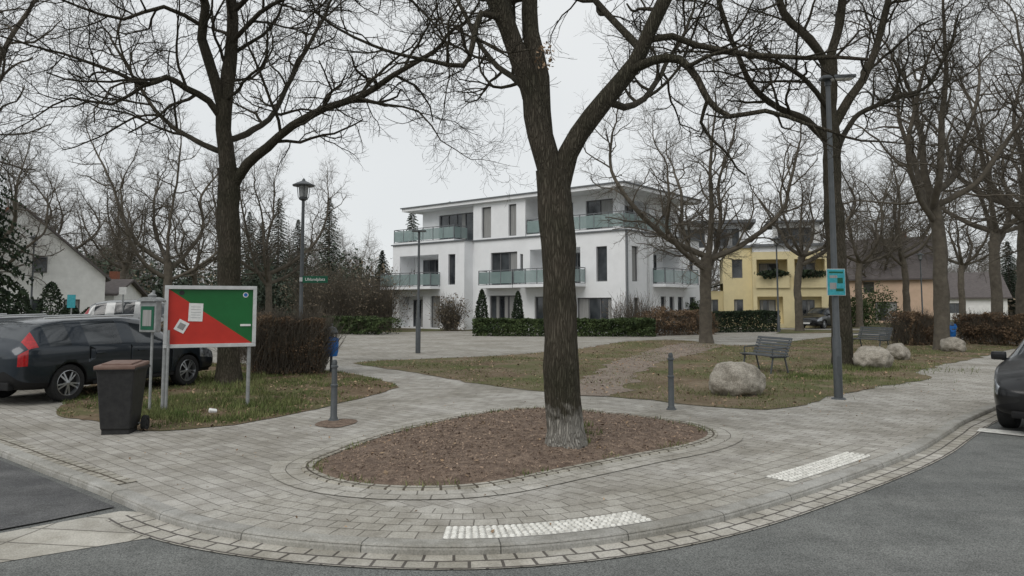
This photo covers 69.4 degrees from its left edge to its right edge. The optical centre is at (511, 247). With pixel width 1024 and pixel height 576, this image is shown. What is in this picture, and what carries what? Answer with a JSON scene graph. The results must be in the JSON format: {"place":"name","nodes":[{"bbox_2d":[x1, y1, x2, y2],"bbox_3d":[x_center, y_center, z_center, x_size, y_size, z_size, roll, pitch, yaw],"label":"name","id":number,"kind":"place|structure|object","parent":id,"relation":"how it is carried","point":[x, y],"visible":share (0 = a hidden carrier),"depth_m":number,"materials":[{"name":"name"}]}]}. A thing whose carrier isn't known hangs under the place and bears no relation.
{"place":"outdoors","nodes":[
{"label":"outdoors","id":0,"kind":"place"},
{"bbox_2d":[0,332,1015,546],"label":"pavement","id":1,"kind":"structure","parent":0,"point":[226,473],"depth_m":10.02,"materials":[{"name":"stone"}]},
{"bbox_2d":[0,0,87,193],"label":"bare tree","id":2,"kind":"object","parent":1,"relation":"on","point":[15,30],"visible":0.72,"depth_m":22.21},
{"bbox_2d":[0,435,135,484],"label":"paved edge band","id":3,"kind":"object","parent":1,"relation":"on","point":[111,477],"visible":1,"depth_m":8.02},
{"bbox_2d":[0,314,212,401],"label":"parked station wagon","id":4,"kind":"object","parent":1,"relation":"on","point":[57,357],"visible":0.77,"depth_m":13.38,"materials":[{"name":"black paint"}]},
{"bbox_2d":[93,360,150,434],"bbox_3d":[-5.255,2.014,10.013,0.575,0.955,0.645,1,-5,-8],"label":"wheelie bin","id":5,"kind":"object","parent":1,"relation":"on","point":[120,385],"visible":1,"depth_m":9.77,"materials":[{"name":"black plastic"}]},
{"bbox_2d":[55,363,397,430],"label":"grass verge","id":6,"kind":"object","parent":1,"relation":"on","point":[84,413],"depth_m":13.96,"materials":[{"name":"plant"}]},
{"bbox_2d":[137,290,169,409],"bbox_3d":[-5.851,1.673,12.036,0.452,1.950,0.281,-2,-5,20],"label":"display case","id":7,"kind":"object","parent":6,"relation":"on","point":[150,311],"visible":0.87,"depth_m":12.01,"materials":[{"name":"metal"}]},
{"bbox_2d":[160,285,256,409],"bbox_3d":[-5.079,1.663,12.439,1.443,2.034,0.150,2,-5,-25],"label":"notice board","id":8,"kind":"object","parent":6,"relation":"on","point":[207,316],"visible":0.91,"depth_m":12.44,"materials":[{"name":"metal"}]},
{"bbox_2d":[56,362,394,429],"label":"fallen leaves","id":9,"kind":"object","parent":6,"relation":"on","point":[355,381],"visible":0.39,"depth_m":14.36,"materials":[{"name":"brown plant"}]},
{"bbox_2d":[195,371,267,390],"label":"tree foot grass","id":10,"kind":"object","parent":6,"relation":"on","point":[197,381],"visible":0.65,"depth_m":15.81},
{"bbox_2d":[0,0,535,384],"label":"linden tree","id":11,"kind":"object","parent":6,"relation":"on","point":[231,176],"visible":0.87,"depth_m":16.14,"materials":[{"name":"brown plant"}]},
{"bbox_2d":[240,301,350,374],"bbox_3d":[-5.587,2.257,18.682,3.157,1.878,3.027,0,-4,0],"label":"hornbeam hedge","id":12,"kind":"object","parent":6,"relation":"on","point":[294,345],"visible":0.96,"depth_m":18.05,"materials":[{"name":"brown plant"}]},
{"bbox_2d":[292,178,314,319],"bbox_3d":[-6.258,0.668,22.015,0.660,5.518,0.653,0,-4,0],"label":"street lamp","id":13,"kind":"object","parent":1,"relation":"on","point":[304,185],"visible":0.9,"depth_m":22.05,"materials":[{"name":"metal"}]},
{"bbox_2d":[328,359,338,420],"bbox_3d":[-2.645,2.119,11.003,0.170,0.900,0.167,0,-4,0],"label":"bollard","id":14,"kind":"object","parent":1,"relation":"on","point":[333,408],"visible":1,"depth_m":10.96,"materials":[{"name":"metal"}]},
{"bbox_2d":[270,406,742,498],"bbox_3d":[0.042,2.428,9.299,4.528,0.001,6.329,-4,-6,38],"label":"paving border","id":15,"kind":"object","parent":1,"relation":"on","point":[287,470],"visible":0.87,"depth_m":7.66,"materials":[{"name":"stone"}]},
{"bbox_2d":[301,407,717,490],"bbox_3d":[0.042,2.430,9.299,3.908,0.032,5.710,-4,-6,38],"label":"tree bed edging","id":16,"kind":"object","parent":1,"relation":"on","point":[315,474],"visible":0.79,"depth_m":7.79,"materials":[{"name":"stone"}]},
{"bbox_2d":[314,407,707,485],"bbox_3d":[0.042,2.385,9.303,3.688,0.098,5.490,-4,-6,38],"label":"tree bed","id":17,"kind":"object","parent":1,"relation":"on","point":[522,457],"visible":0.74,"depth_m":8.40,"materials":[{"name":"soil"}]},
{"bbox_2d":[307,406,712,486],"bbox_3d":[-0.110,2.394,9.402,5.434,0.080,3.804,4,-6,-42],"label":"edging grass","id":18,"kind":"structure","parent":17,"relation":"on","point":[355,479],"depth_m":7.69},
{"bbox_2d":[194,441,894,538],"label":"paved courses","id":19,"kind":"object","parent":1,"relation":"on","point":[745,481],"visible":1,"depth_m":6.20,"materials":[{"name":"stone"}]},
{"bbox_2d":[442,511,652,538],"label":"tactile paving","id":20,"kind":"structure","parent":19,"relation":"on","point":[559,527],"depth_m":5.64,"materials":[{"name":"concrete"}]},
{"bbox_2d":[765,452,869,481],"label":"tactile paving","id":21,"kind":"structure","parent":19,"relation":"on","point":[815,468],"depth_m":7.74,"materials":[{"name":"concrete"}]},
{"bbox_2d":[227,0,1003,448],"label":"linden tree","id":22,"kind":"object","parent":1,"relation":"on","point":[555,172],"visible":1,"depth_m":8.78,"materials":[{"name":"brown plant"}]},
{"bbox_2d":[819,74,855,399],"bbox_3d":[6.102,-0.235,13.715,0.660,6.018,0.300,0,-4,0],"label":"street lamp","id":23,"kind":"object","parent":1,"relation":"on","point":[835,281],"visible":0.98,"depth_m":13.59,"materials":[{"name":"metal"}]},
{"bbox_2d":[864,8,1023,313],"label":"bare tree","id":24,"kind":"object","parent":1,"relation":"on","point":[1019,294],"visible":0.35,"depth_m":36.42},
{"bbox_2d":[896,72,1023,315],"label":"bare tree","id":25,"kind":"object","parent":1,"relation":"on","point":[996,291],"visible":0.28,"depth_m":44.07,"materials":[{"name":"plant"}]},
{"bbox_2d":[944,0,1023,282],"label":"bare tree","id":26,"kind":"object","parent":1,"relation":"on","point":[1001,169],"visible":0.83,"depth_m":32.01,"materials":[{"name":"plant"}]},
{"bbox_2d":[0,419,1023,575],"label":"asphalt road","id":27,"kind":"structure","parent":0,"point":[959,511],"depth_m":5.38,"materials":[{"name":"asphalt"}]},
{"bbox_2d":[0,460,114,528],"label":"asphalt patch","id":28,"kind":"object","parent":27,"relation":"on","point":[27,497],"visible":1,"depth_m":6.65,"materials":[{"name":"asphalt"}]},
{"bbox_2d":[0,511,149,561],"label":"concrete channel","id":29,"kind":"object","parent":27,"relation":"on","point":[80,533],"visible":0.86,"depth_m":5.62,"materials":[{"name":"concrete"}]},
{"bbox_2d":[105,411,997,569],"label":"gutter","id":30,"kind":"object","parent":27,"relation":"on","point":[140,523],"visible":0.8,"depth_m":5.51,"materials":[{"name":"stone"}]},
{"bbox_2d":[991,339,1023,427],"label":"parked sedan","id":31,"kind":"object","parent":27,"relation":"on","point":[1009,387],"visible":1,"depth_m":10.23,"materials":[{"name":"black paint"}]},
{"bbox_2d":[0,0,1023,292],"label":"sky","id":32,"kind":"structure","parent":0,"point":[392,176],"materials":[{"name":"white"}]},
{"bbox_2d":[333,330,777,359],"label":"plaza","id":33,"kind":"structure","parent":0,"point":[434,344],"depth_m":33.21,"materials":[{"name":"stone"}]},
{"bbox_2d":[412,230,425,352],"bbox_3d":[-3.364,1.578,26.616,0.500,4.426,0.260,0,-4,0],"label":"street lamp","id":34,"kind":"object","parent":33,"relation":"on","point":[418,335],"visible":1,"depth_m":26.54,"materials":[{"name":"metal"}]},
{"bbox_2d":[472,317,655,336],"bbox_3d":[2.901,4.487,41.762,10.223,1.168,2.641,0,-5,6],"label":"clipped hedge","id":35,"kind":"object","parent":33,"relation":"on","point":[623,325],"visible":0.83,"depth_m":40.80,"materials":[{"name":"green plant"}]},
{"bbox_2d":[625,230,699,331],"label":"wall","id":36,"kind":"structure","parent":33,"relation":"on","point":[640,284],"depth_m":47.67,"materials":[{"name":"paint"}]},
{"bbox_2d":[634,306,722,335],"bbox_3d":[9.701,4.291,43.600,6.310,1.757,3.162,2,-5,-29],"label":"shrub hedge","id":37,"kind":"object","parent":33,"relation":"on","point":[664,318],"visible":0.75,"depth_m":42.64,"materials":[{"name":"brown plant"}]},
{"bbox_2d":[711,309,780,332],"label":"clipped hedge","id":38,"kind":"object","parent":33,"relation":"on","point":[761,316],"visible":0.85,"depth_m":47.26,"materials":[{"name":"plant"}]},
{"bbox_2d":[284,320,978,333],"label":"lawn","id":39,"kind":"structure","parent":0,"point":[780,332],"depth_m":50.61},
{"bbox_2d":[0,156,54,315],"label":"spruce tree","id":40,"kind":"object","parent":39,"relation":"on","point":[6,267],"visible":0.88,"depth_m":26.79,"materials":[{"name":"plant"}]},
{"bbox_2d":[0,118,80,293],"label":"bare tree","id":41,"kind":"object","parent":39,"relation":"on","point":[15,214],"visible":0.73,"depth_m":45.23,"materials":[{"name":"plant"}]},
{"bbox_2d":[34,281,67,315],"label":"evergreen shrub","id":42,"kind":"object","parent":39,"relation":"on","point":[45,294],"visible":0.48,"depth_m":37.74,"materials":[{"name":"plant"}]},
{"bbox_2d":[0,275,105,314],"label":"wall","id":43,"kind":"structure","parent":39,"relation":"on","point":[88,291],"depth_m":47.86,"materials":[{"name":"white paint"}]},
{"bbox_2d":[0,206,104,276],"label":"gable","id":44,"kind":"structure","parent":43,"relation":"on","point":[68,261],"depth_m":47.33,"materials":[{"name":"white paint"}]},
{"bbox_2d":[0,138,115,259],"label":"bare tree","id":45,"kind":"object","parent":39,"relation":"on","point":[63,213],"visible":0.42,"depth_m":52.26,"materials":[{"name":"plant"}]},
{"bbox_2d":[52,192,136,280],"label":"bare tree","id":46,"kind":"object","parent":39,"relation":"on","point":[86,252],"visible":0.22,"depth_m":79.56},
{"bbox_2d":[66,159,173,278],"bbox_3d":[-32.912,-0.226,63.573,9.676,14.030,9.983,4,-6,-42],"label":"bare tree","id":47,"kind":"object","parent":39,"relation":"on","point":[123,271],"visible":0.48,"depth_m":63.61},
{"bbox_2d":[84,299,163,327],"bbox_3d":[-15.219,3.148,30.850,4.720,1.964,2.200,1,-5,-14],"label":"parked van","id":48,"kind":"object","parent":39,"relation":"on","point":[112,307],"visible":0.06,"depth_m":29.93,"materials":[{"name":"white paint"}]},
{"bbox_2d":[105,271,147,300],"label":"house","id":49,"kind":"structure","parent":39,"relation":"on","point":[135,290],"depth_m":57.87,"materials":[{"name":"white paint"}]},
{"bbox_2d":[65,82,263,301],"bbox_3d":[-18.064,-1.853,38.835,10.105,13.404,6.810,2,-5,-25],"label":"bare tree","id":50,"kind":"object","parent":39,"relation":"on","point":[167,277],"visible":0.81,"depth_m":38.11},
{"bbox_2d":[133,178,241,285],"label":"bare tree","id":51,"kind":"object","parent":39,"relation":"on","point":[194,278],"visible":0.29,"depth_m":71.29,"materials":[{"name":"plant"}]},
{"bbox_2d":[69,227,383,317],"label":"distant evergreens","id":52,"kind":"object","parent":39,"relation":"on","point":[261,298],"visible":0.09,"depth_m":78.53,"materials":[{"name":"plant"}]},
{"bbox_2d":[185,140,356,312],"bbox_3d":[-14.011,-1.044,43.435,7.547,12.498,7.961,-4,-6,41],"label":"bare tree","id":53,"kind":"object","parent":39,"relation":"on","point":[267,274],"visible":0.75,"depth_m":42.92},
{"bbox_2d":[251,198,298,316],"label":"conifer tree","id":54,"kind":"object","parent":39,"relation":"on","point":[279,253],"visible":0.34,"depth_m":88.20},
{"bbox_2d":[272,258,356,317],"bbox_3d":[-16.256,3.865,60.194,7.105,6.500,7.445,-2,-5,26],"label":"scrub bush","id":55,"kind":"object","parent":39,"relation":"on","point":[304,297],"visible":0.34,"depth_m":59.23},
{"bbox_2d":[309,198,347,306],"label":"conifer tree","id":56,"kind":"object","parent":39,"relation":"on","point":[334,247],"visible":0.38,"depth_m":86.20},
{"bbox_2d":[296,257,379,316],"bbox_3d":[-12.165,3.759,50.407,6.020,6.433,5.727,-4,-6,38],"label":"scrub bush","id":57,"kind":"object","parent":39,"relation":"on","point":[338,299],"visible":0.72,"depth_m":49.49,"materials":[{"name":"plant"}]},
{"bbox_2d":[312,314,404,334],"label":"shrub hedge","id":58,"kind":"object","parent":39,"relation":"on","point":[364,325],"visible":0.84,"depth_m":43.99,"materials":[{"name":"green plant"}]},
{"bbox_2d":[315,247,401,315],"bbox_3d":[-11.568,3.384,55.745,7.248,6.749,7.270,0,-4,0],"label":"scrub bush","id":59,"kind":"object","parent":39,"relation":"on","point":[354,290],"visible":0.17,"depth_m":55.42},
{"bbox_2d":[347,262,414,329],"bbox_3d":[-9.384,3.675,52.058,5.726,5.290,6.134,0,-4,0],"label":"scrub bush","id":60,"kind":"object","parent":39,"relation":"on","point":[383,307],"visible":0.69,"depth_m":51.42,"materials":[{"name":"plant"}]},
{"bbox_2d":[392,241,463,329],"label":"wall","id":61,"kind":"structure","parent":39,"relation":"on","point":[404,255],"depth_m":54.62,"materials":[{"name":"paint"}]},
{"bbox_2d":[427,292,475,330],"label":"scrub bush","id":62,"kind":"object","parent":39,"relation":"on","point":[450,318],"visible":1,"depth_m":49.45,"materials":[{"name":"plant"}]},
{"bbox_2d":[464,241,472,329],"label":"wall","id":63,"kind":"structure","parent":39,"relation":"on","point":[468,271],"depth_m":52.65,"materials":[{"name":"paint"}]},
{"bbox_2d":[473,230,625,332],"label":"wall","id":64,"kind":"structure","parent":39,"relation":"on","point":[587,245],"depth_m":47.49,"materials":[{"name":"paint"}]},
{"bbox_2d":[492,247,607,329],"bbox_3d":[2.784,2.828,49.367,10.000,5.300,1.220,-4,-6,39],"label":"glass","id":65,"kind":"object","parent":64,"relation":"attached to","point":[595,303],"visible":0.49,"depth_m":49.11,"materials":[{"name":"glass"}]},
{"bbox_2d":[491,246,611,330],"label":"frames","id":66,"kind":"structure","parent":64,"relation":"attached to","point":[542,297],"depth_m":49.02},
{"bbox_2d":[496,253,611,323],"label":"curtains","id":67,"kind":"object","parent":66,"relation":"attached to","point":[583,308],"visible":0.57,"depth_m":50.75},
{"bbox_2d":[602,290,648,333],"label":"bare shrub","id":68,"kind":"object","parent":39,"relation":"on","point":[617,314],"visible":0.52,"depth_m":43.61,"materials":[{"name":"brown plant"}]},
{"bbox_2d":[723,248,752,326],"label":"wall","id":69,"kind":"structure","parent":39,"relation":"on","point":[737,288],"depth_m":59.11,"materials":[{"name":"paint"}]},
{"bbox_2d":[752,251,830,327],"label":"wall","id":70,"kind":"structure","parent":39,"relation":"on","point":[819,297],"depth_m":57.37,"materials":[{"name":"paint"}]},
{"bbox_2d":[728,116,890,330],"bbox_3d":[19.987,-1.587,48.530,8.639,14.413,10.466,1,-5,-16],"label":"bare tree","id":71,"kind":"object","parent":39,"relation":"on","point":[801,253],"visible":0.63,"depth_m":49.34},
{"bbox_2d":[850,296,878,326],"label":"garden bush","id":72,"kind":"object","parent":39,"relation":"on","point":[867,314],"visible":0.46,"depth_m":59.24,"materials":[{"name":"green plant"}]},
{"bbox_2d":[850,280,901,324],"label":"garden bush","id":73,"kind":"object","parent":39,"relation":"on","point":[882,304],"visible":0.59,"depth_m":65.23,"materials":[{"name":"green plant"}]},
{"bbox_2d":[810,145,946,327],"bbox_3d":[28.955,-0.836,58.087,10.466,14.413,8.639,-1,-5,9],"label":"bare tree","id":74,"kind":"object","parent":39,"relation":"on","point":[870,258],"visible":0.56,"depth_m":57.74,"materials":[{"name":"plant"}]},
{"bbox_2d":[846,172,928,285],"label":"bare tree","id":75,"kind":"object","parent":39,"relation":"on","point":[885,266],"visible":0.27,"depth_m":74.78,"materials":[{"name":"plant"}]},
{"bbox_2d":[849,279,933,322],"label":"wall","id":76,"kind":"structure","parent":39,"relation":"on","point":[894,286],"depth_m":72.76,"materials":[{"name":"paint"}]},
{"bbox_2d":[823,237,932,280],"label":"roof","id":77,"kind":"structure","parent":76,"relation":"on","point":[914,271],"depth_m":74.20,"materials":[{"name":"tile"}]},
{"bbox_2d":[841,132,973,319],"bbox_3d":[33.551,-1.353,63.167,11.204,16.246,11.560,-4,-6,41],"label":"bare tree","id":78,"kind":"object","parent":39,"relation":"on","point":[901,261],"visible":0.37,"depth_m":61.66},
{"bbox_2d":[904,169,1019,316],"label":"bare tree","id":79,"kind":"object","parent":39,"relation":"on","point":[963,265],"visible":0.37,"depth_m":69.91,"materials":[{"name":"plant"}]},
{"bbox_2d":[950,299,1007,319],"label":"wall","id":80,"kind":"structure","parent":39,"relation":"on","point":[978,305],"depth_m":86.92,"materials":[{"name":"white paint"}]},
{"bbox_2d":[947,272,1011,298],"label":"roof","id":81,"kind":"structure","parent":80,"relation":"on","point":[975,287],"depth_m":88.46,"materials":[{"name":"tile"}]},
{"bbox_2d":[1000,241,1016,314],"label":"conifer tree","id":82,"kind":"object","parent":39,"relation":"on","point":[1013,278],"visible":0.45,"depth_m":94.77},
{"bbox_3d":[5.631,3.202,59.229,15.554,6.300,12.888,0,-4,0],"label":"wall","id":83,"kind":"object","parent":39,"relation":"on","visible":0},
{"bbox_2d":[391,229,700,245],"bbox_3d":[2.083,-0.314,55.211,20.440,0.080,11.320,-4,-6,39],"label":"parapet cap","id":84,"kind":"object","parent":83,"relation":"on","point":[525,237],"visible":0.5,"depth_m":51.02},
{"bbox_2d":[423,207,472,240],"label":"wall","id":85,"kind":"structure","parent":84,"relation":"on","point":[431,219],"depth_m":57.02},
{"bbox_2d":[441,213,472,239],"bbox_3d":[-4.115,-1.480,55.817,2.772,2.100,2.297,0,-4,0],"label":"glass","id":86,"kind":"object","parent":85,"relation":"on","point":[453,220],"visible":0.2,"depth_m":55.69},
{"bbox_2d":[473,198,524,239],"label":"wall","id":87,"kind":"structure","parent":84,"relation":"on","point":[500,219],"depth_m":51.75,"materials":[{"name":"paint"}]},
{"bbox_2d":[572,192,619,229],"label":"wall","id":88,"kind":"structure","parent":84,"relation":"on","point":[579,205],"depth_m":48.89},
{"bbox_2d":[619,193,677,236],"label":"wall","id":89,"kind":"structure","parent":84,"relation":"on","point":[636,201],"depth_m":50.22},
{"bbox_3d":[5.197,-1.377,58.908,13.552,2.620,11.229,0,-4,0],"label":"wall","id":90,"kind":"object","parent":84,"relation":"on","visible":0},
{"bbox_2d":[402,182,700,214],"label":"roof","id":91,"kind":"structure","parent":90,"relation":"on","point":[579,191],"depth_m":50.54,"materials":[{"name":"paint"}]},
{"bbox_2d":[580,343,724,395],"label":"dirt path","id":92,"kind":"structure","parent":0,"point":[615,387],"depth_m":19.59,"materials":[{"name":"soil"}]},
{"bbox_2d":[355,335,1017,408],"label":"park lawn","id":93,"kind":"structure","parent":0,"point":[679,364],"depth_m":19.65,"materials":[{"name":"plant"}]},
{"bbox_2d":[565,41,823,343],"bbox_3d":[8.666,-2.535,33.694,10.310,13.968,10.875,-3,-6,38],"label":"bare tree","id":94,"kind":"object","parent":93,"relation":"on","point":[705,263],"visible":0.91,"depth_m":33.51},
{"bbox_2d":[709,361,765,395],"bbox_3d":[4.309,2.586,14.219,1.197,0.794,0.972,2,-5,-21],"label":"boulder","id":95,"kind":"object","parent":93,"relation":"on","point":[737,378],"visible":0.84,"depth_m":13.91,"materials":[{"name":"stone"}]},
{"bbox_2d":[740,336,792,373],"bbox_3d":[6.563,2.765,19.124,0.619,0.895,1.500,1,-5,-14],"label":"park bench","id":96,"kind":"object","parent":93,"relation":"on","point":[781,347],"visible":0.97,"depth_m":19.05,"materials":[{"name":"metal"}]},
{"bbox_2d":[574,0,1001,366],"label":"linden tree","id":97,"kind":"object","parent":93,"relation":"on","point":[838,116],"visible":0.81,"depth_m":20.94,"materials":[{"name":"brown plant"}]},
{"bbox_2d":[690,367,954,388],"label":"grass","id":98,"kind":"structure","parent":93,"relation":"on","point":[817,377],"depth_m":17.24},
{"bbox_2d":[852,346,893,368],"bbox_3d":[9.790,3.057,20.051,0.976,0.762,1.190,-4,-6,43],"label":"boulder","id":99,"kind":"object","parent":93,"relation":"on","point":[873,356],"visible":0.74,"depth_m":19.68,"materials":[{"name":"stone"}]},
{"bbox_2d":[853,326,892,345],"bbox_3d":[13.579,3.461,27.983,0.618,0.895,1.600,1,-5,-17],"label":"park bench","id":100,"kind":"object","parent":93,"relation":"on","point":[883,333],"visible":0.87,"depth_m":27.93,"materials":[{"name":"metal"}]},
{"bbox_2d":[877,304,933,344],"bbox_3d":[17.606,3.378,32.282,3.279,1.794,2.634,2,-5,-28],"label":"shrub hedge","id":101,"kind":"object","parent":93,"relation":"on","point":[913,327],"visible":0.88,"depth_m":31.79,"materials":[{"name":"brown plant"}]},
{"bbox_2d":[788,0,1023,349],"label":"bare tree","id":102,"kind":"object","parent":93,"relation":"on","point":[928,201],"visible":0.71,"depth_m":28.43,"materials":[{"name":"plant"}]},
{"bbox_2d":[950,307,1023,345],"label":"shrub hedge","id":103,"kind":"object","parent":93,"relation":"on","point":[1006,329],"visible":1,"depth_m":32.10,"materials":[{"name":"brown plant"}]},
{"bbox_2d":[727,327,984,331],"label":"side street","id":104,"kind":"structure","parent":0,"point":[810,328],"depth_m":54.82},
{"bbox_2d":[803,307,830,328],"bbox_3d":[23.344,5.294,55.752,4.720,1.589,2.200,4,-6,-41],"label":"parked hatchback","id":105,"kind":"object","parent":104,"relation":"on","point":[819,316],"visible":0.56,"depth_m":54.38,"materials":[{"name":"paint"}]},
{"label":"ground","id":106,"kind":"structure","parent":0,"visible":0},
{"bbox_2d":[0,402,995,554],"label":"kerb","id":107,"kind":"structure","parent":106,"relation":"on","point":[442,546],"depth_m":5.80,"materials":[{"name":"stone"}]},
{"bbox_2d":[59,201,1016,293],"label":"distant trees","id":108,"kind":"object","parent":106,"relation":"on","point":[714,279],"visible":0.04,"depth_m":109.41,"materials":[{"name":"brown plant"}]},
{"bbox_3d":[-7.955,2.967,54.829,5.460,0.180,0.050,-4,-6,39],"label":"rail foot","id":109,"kind":"object","parent":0,"visible":0},
{"bbox_3d":[-5.868,2.273,53.149,0.045,0.980,0.045,-4,-6,40],"label":"rail post","id":110,"kind":"object","parent":109,"relation":"on","visible":0},
{"bbox_2d":[381,274,429,285],"bbox_3d":[-7.955,2.408,54.873,5.420,0.800,0.020,-4,-6,39],"label":"rail glass","id":111,"kind":"object","parent":110,"relation":"attached to","point":[424,279],"visible":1,"depth_m":54.58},
{"bbox_3d":[-6.655,-0.411,55.252,6.460,0.180,0.050,-4,-6,39],"label":"rail foot","id":112,"kind":"object","parent":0,"visible":0},
{"label":"rail post","id":113,"kind":"object","parent":112,"relation":"on","visible":0},
{"bbox_2d":[394,226,452,241],"bbox_3d":[-6.655,-0.969,55.296,6.420,0.800,0.025,-4,-6,40],"label":"rail glass","id":114,"kind":"object","parent":113,"relation":"attached to","point":[436,233],"visible":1,"depth_m":55.04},
{"bbox_3d":[7.258,-1.153,45.805,0.050,0.180,1.300,-4,-6,39],"label":"rail foot","id":115,"kind":"object","parent":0,"visible":0},
{"label":"rail post","id":116,"kind":"object","parent":115,"relation":"on","visible":0},
{"bbox_2d":[527,213,622,232],"bbox_3d":[3.929,-1.562,47.757,7.570,0.800,0.020,-4,-6,39],"label":"rail glass","id":117,"kind":"object","parent":116,"relation":"attached to","point":[585,223],"visible":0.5,"depth_m":46.95,"materials":[{"name":"glass"}]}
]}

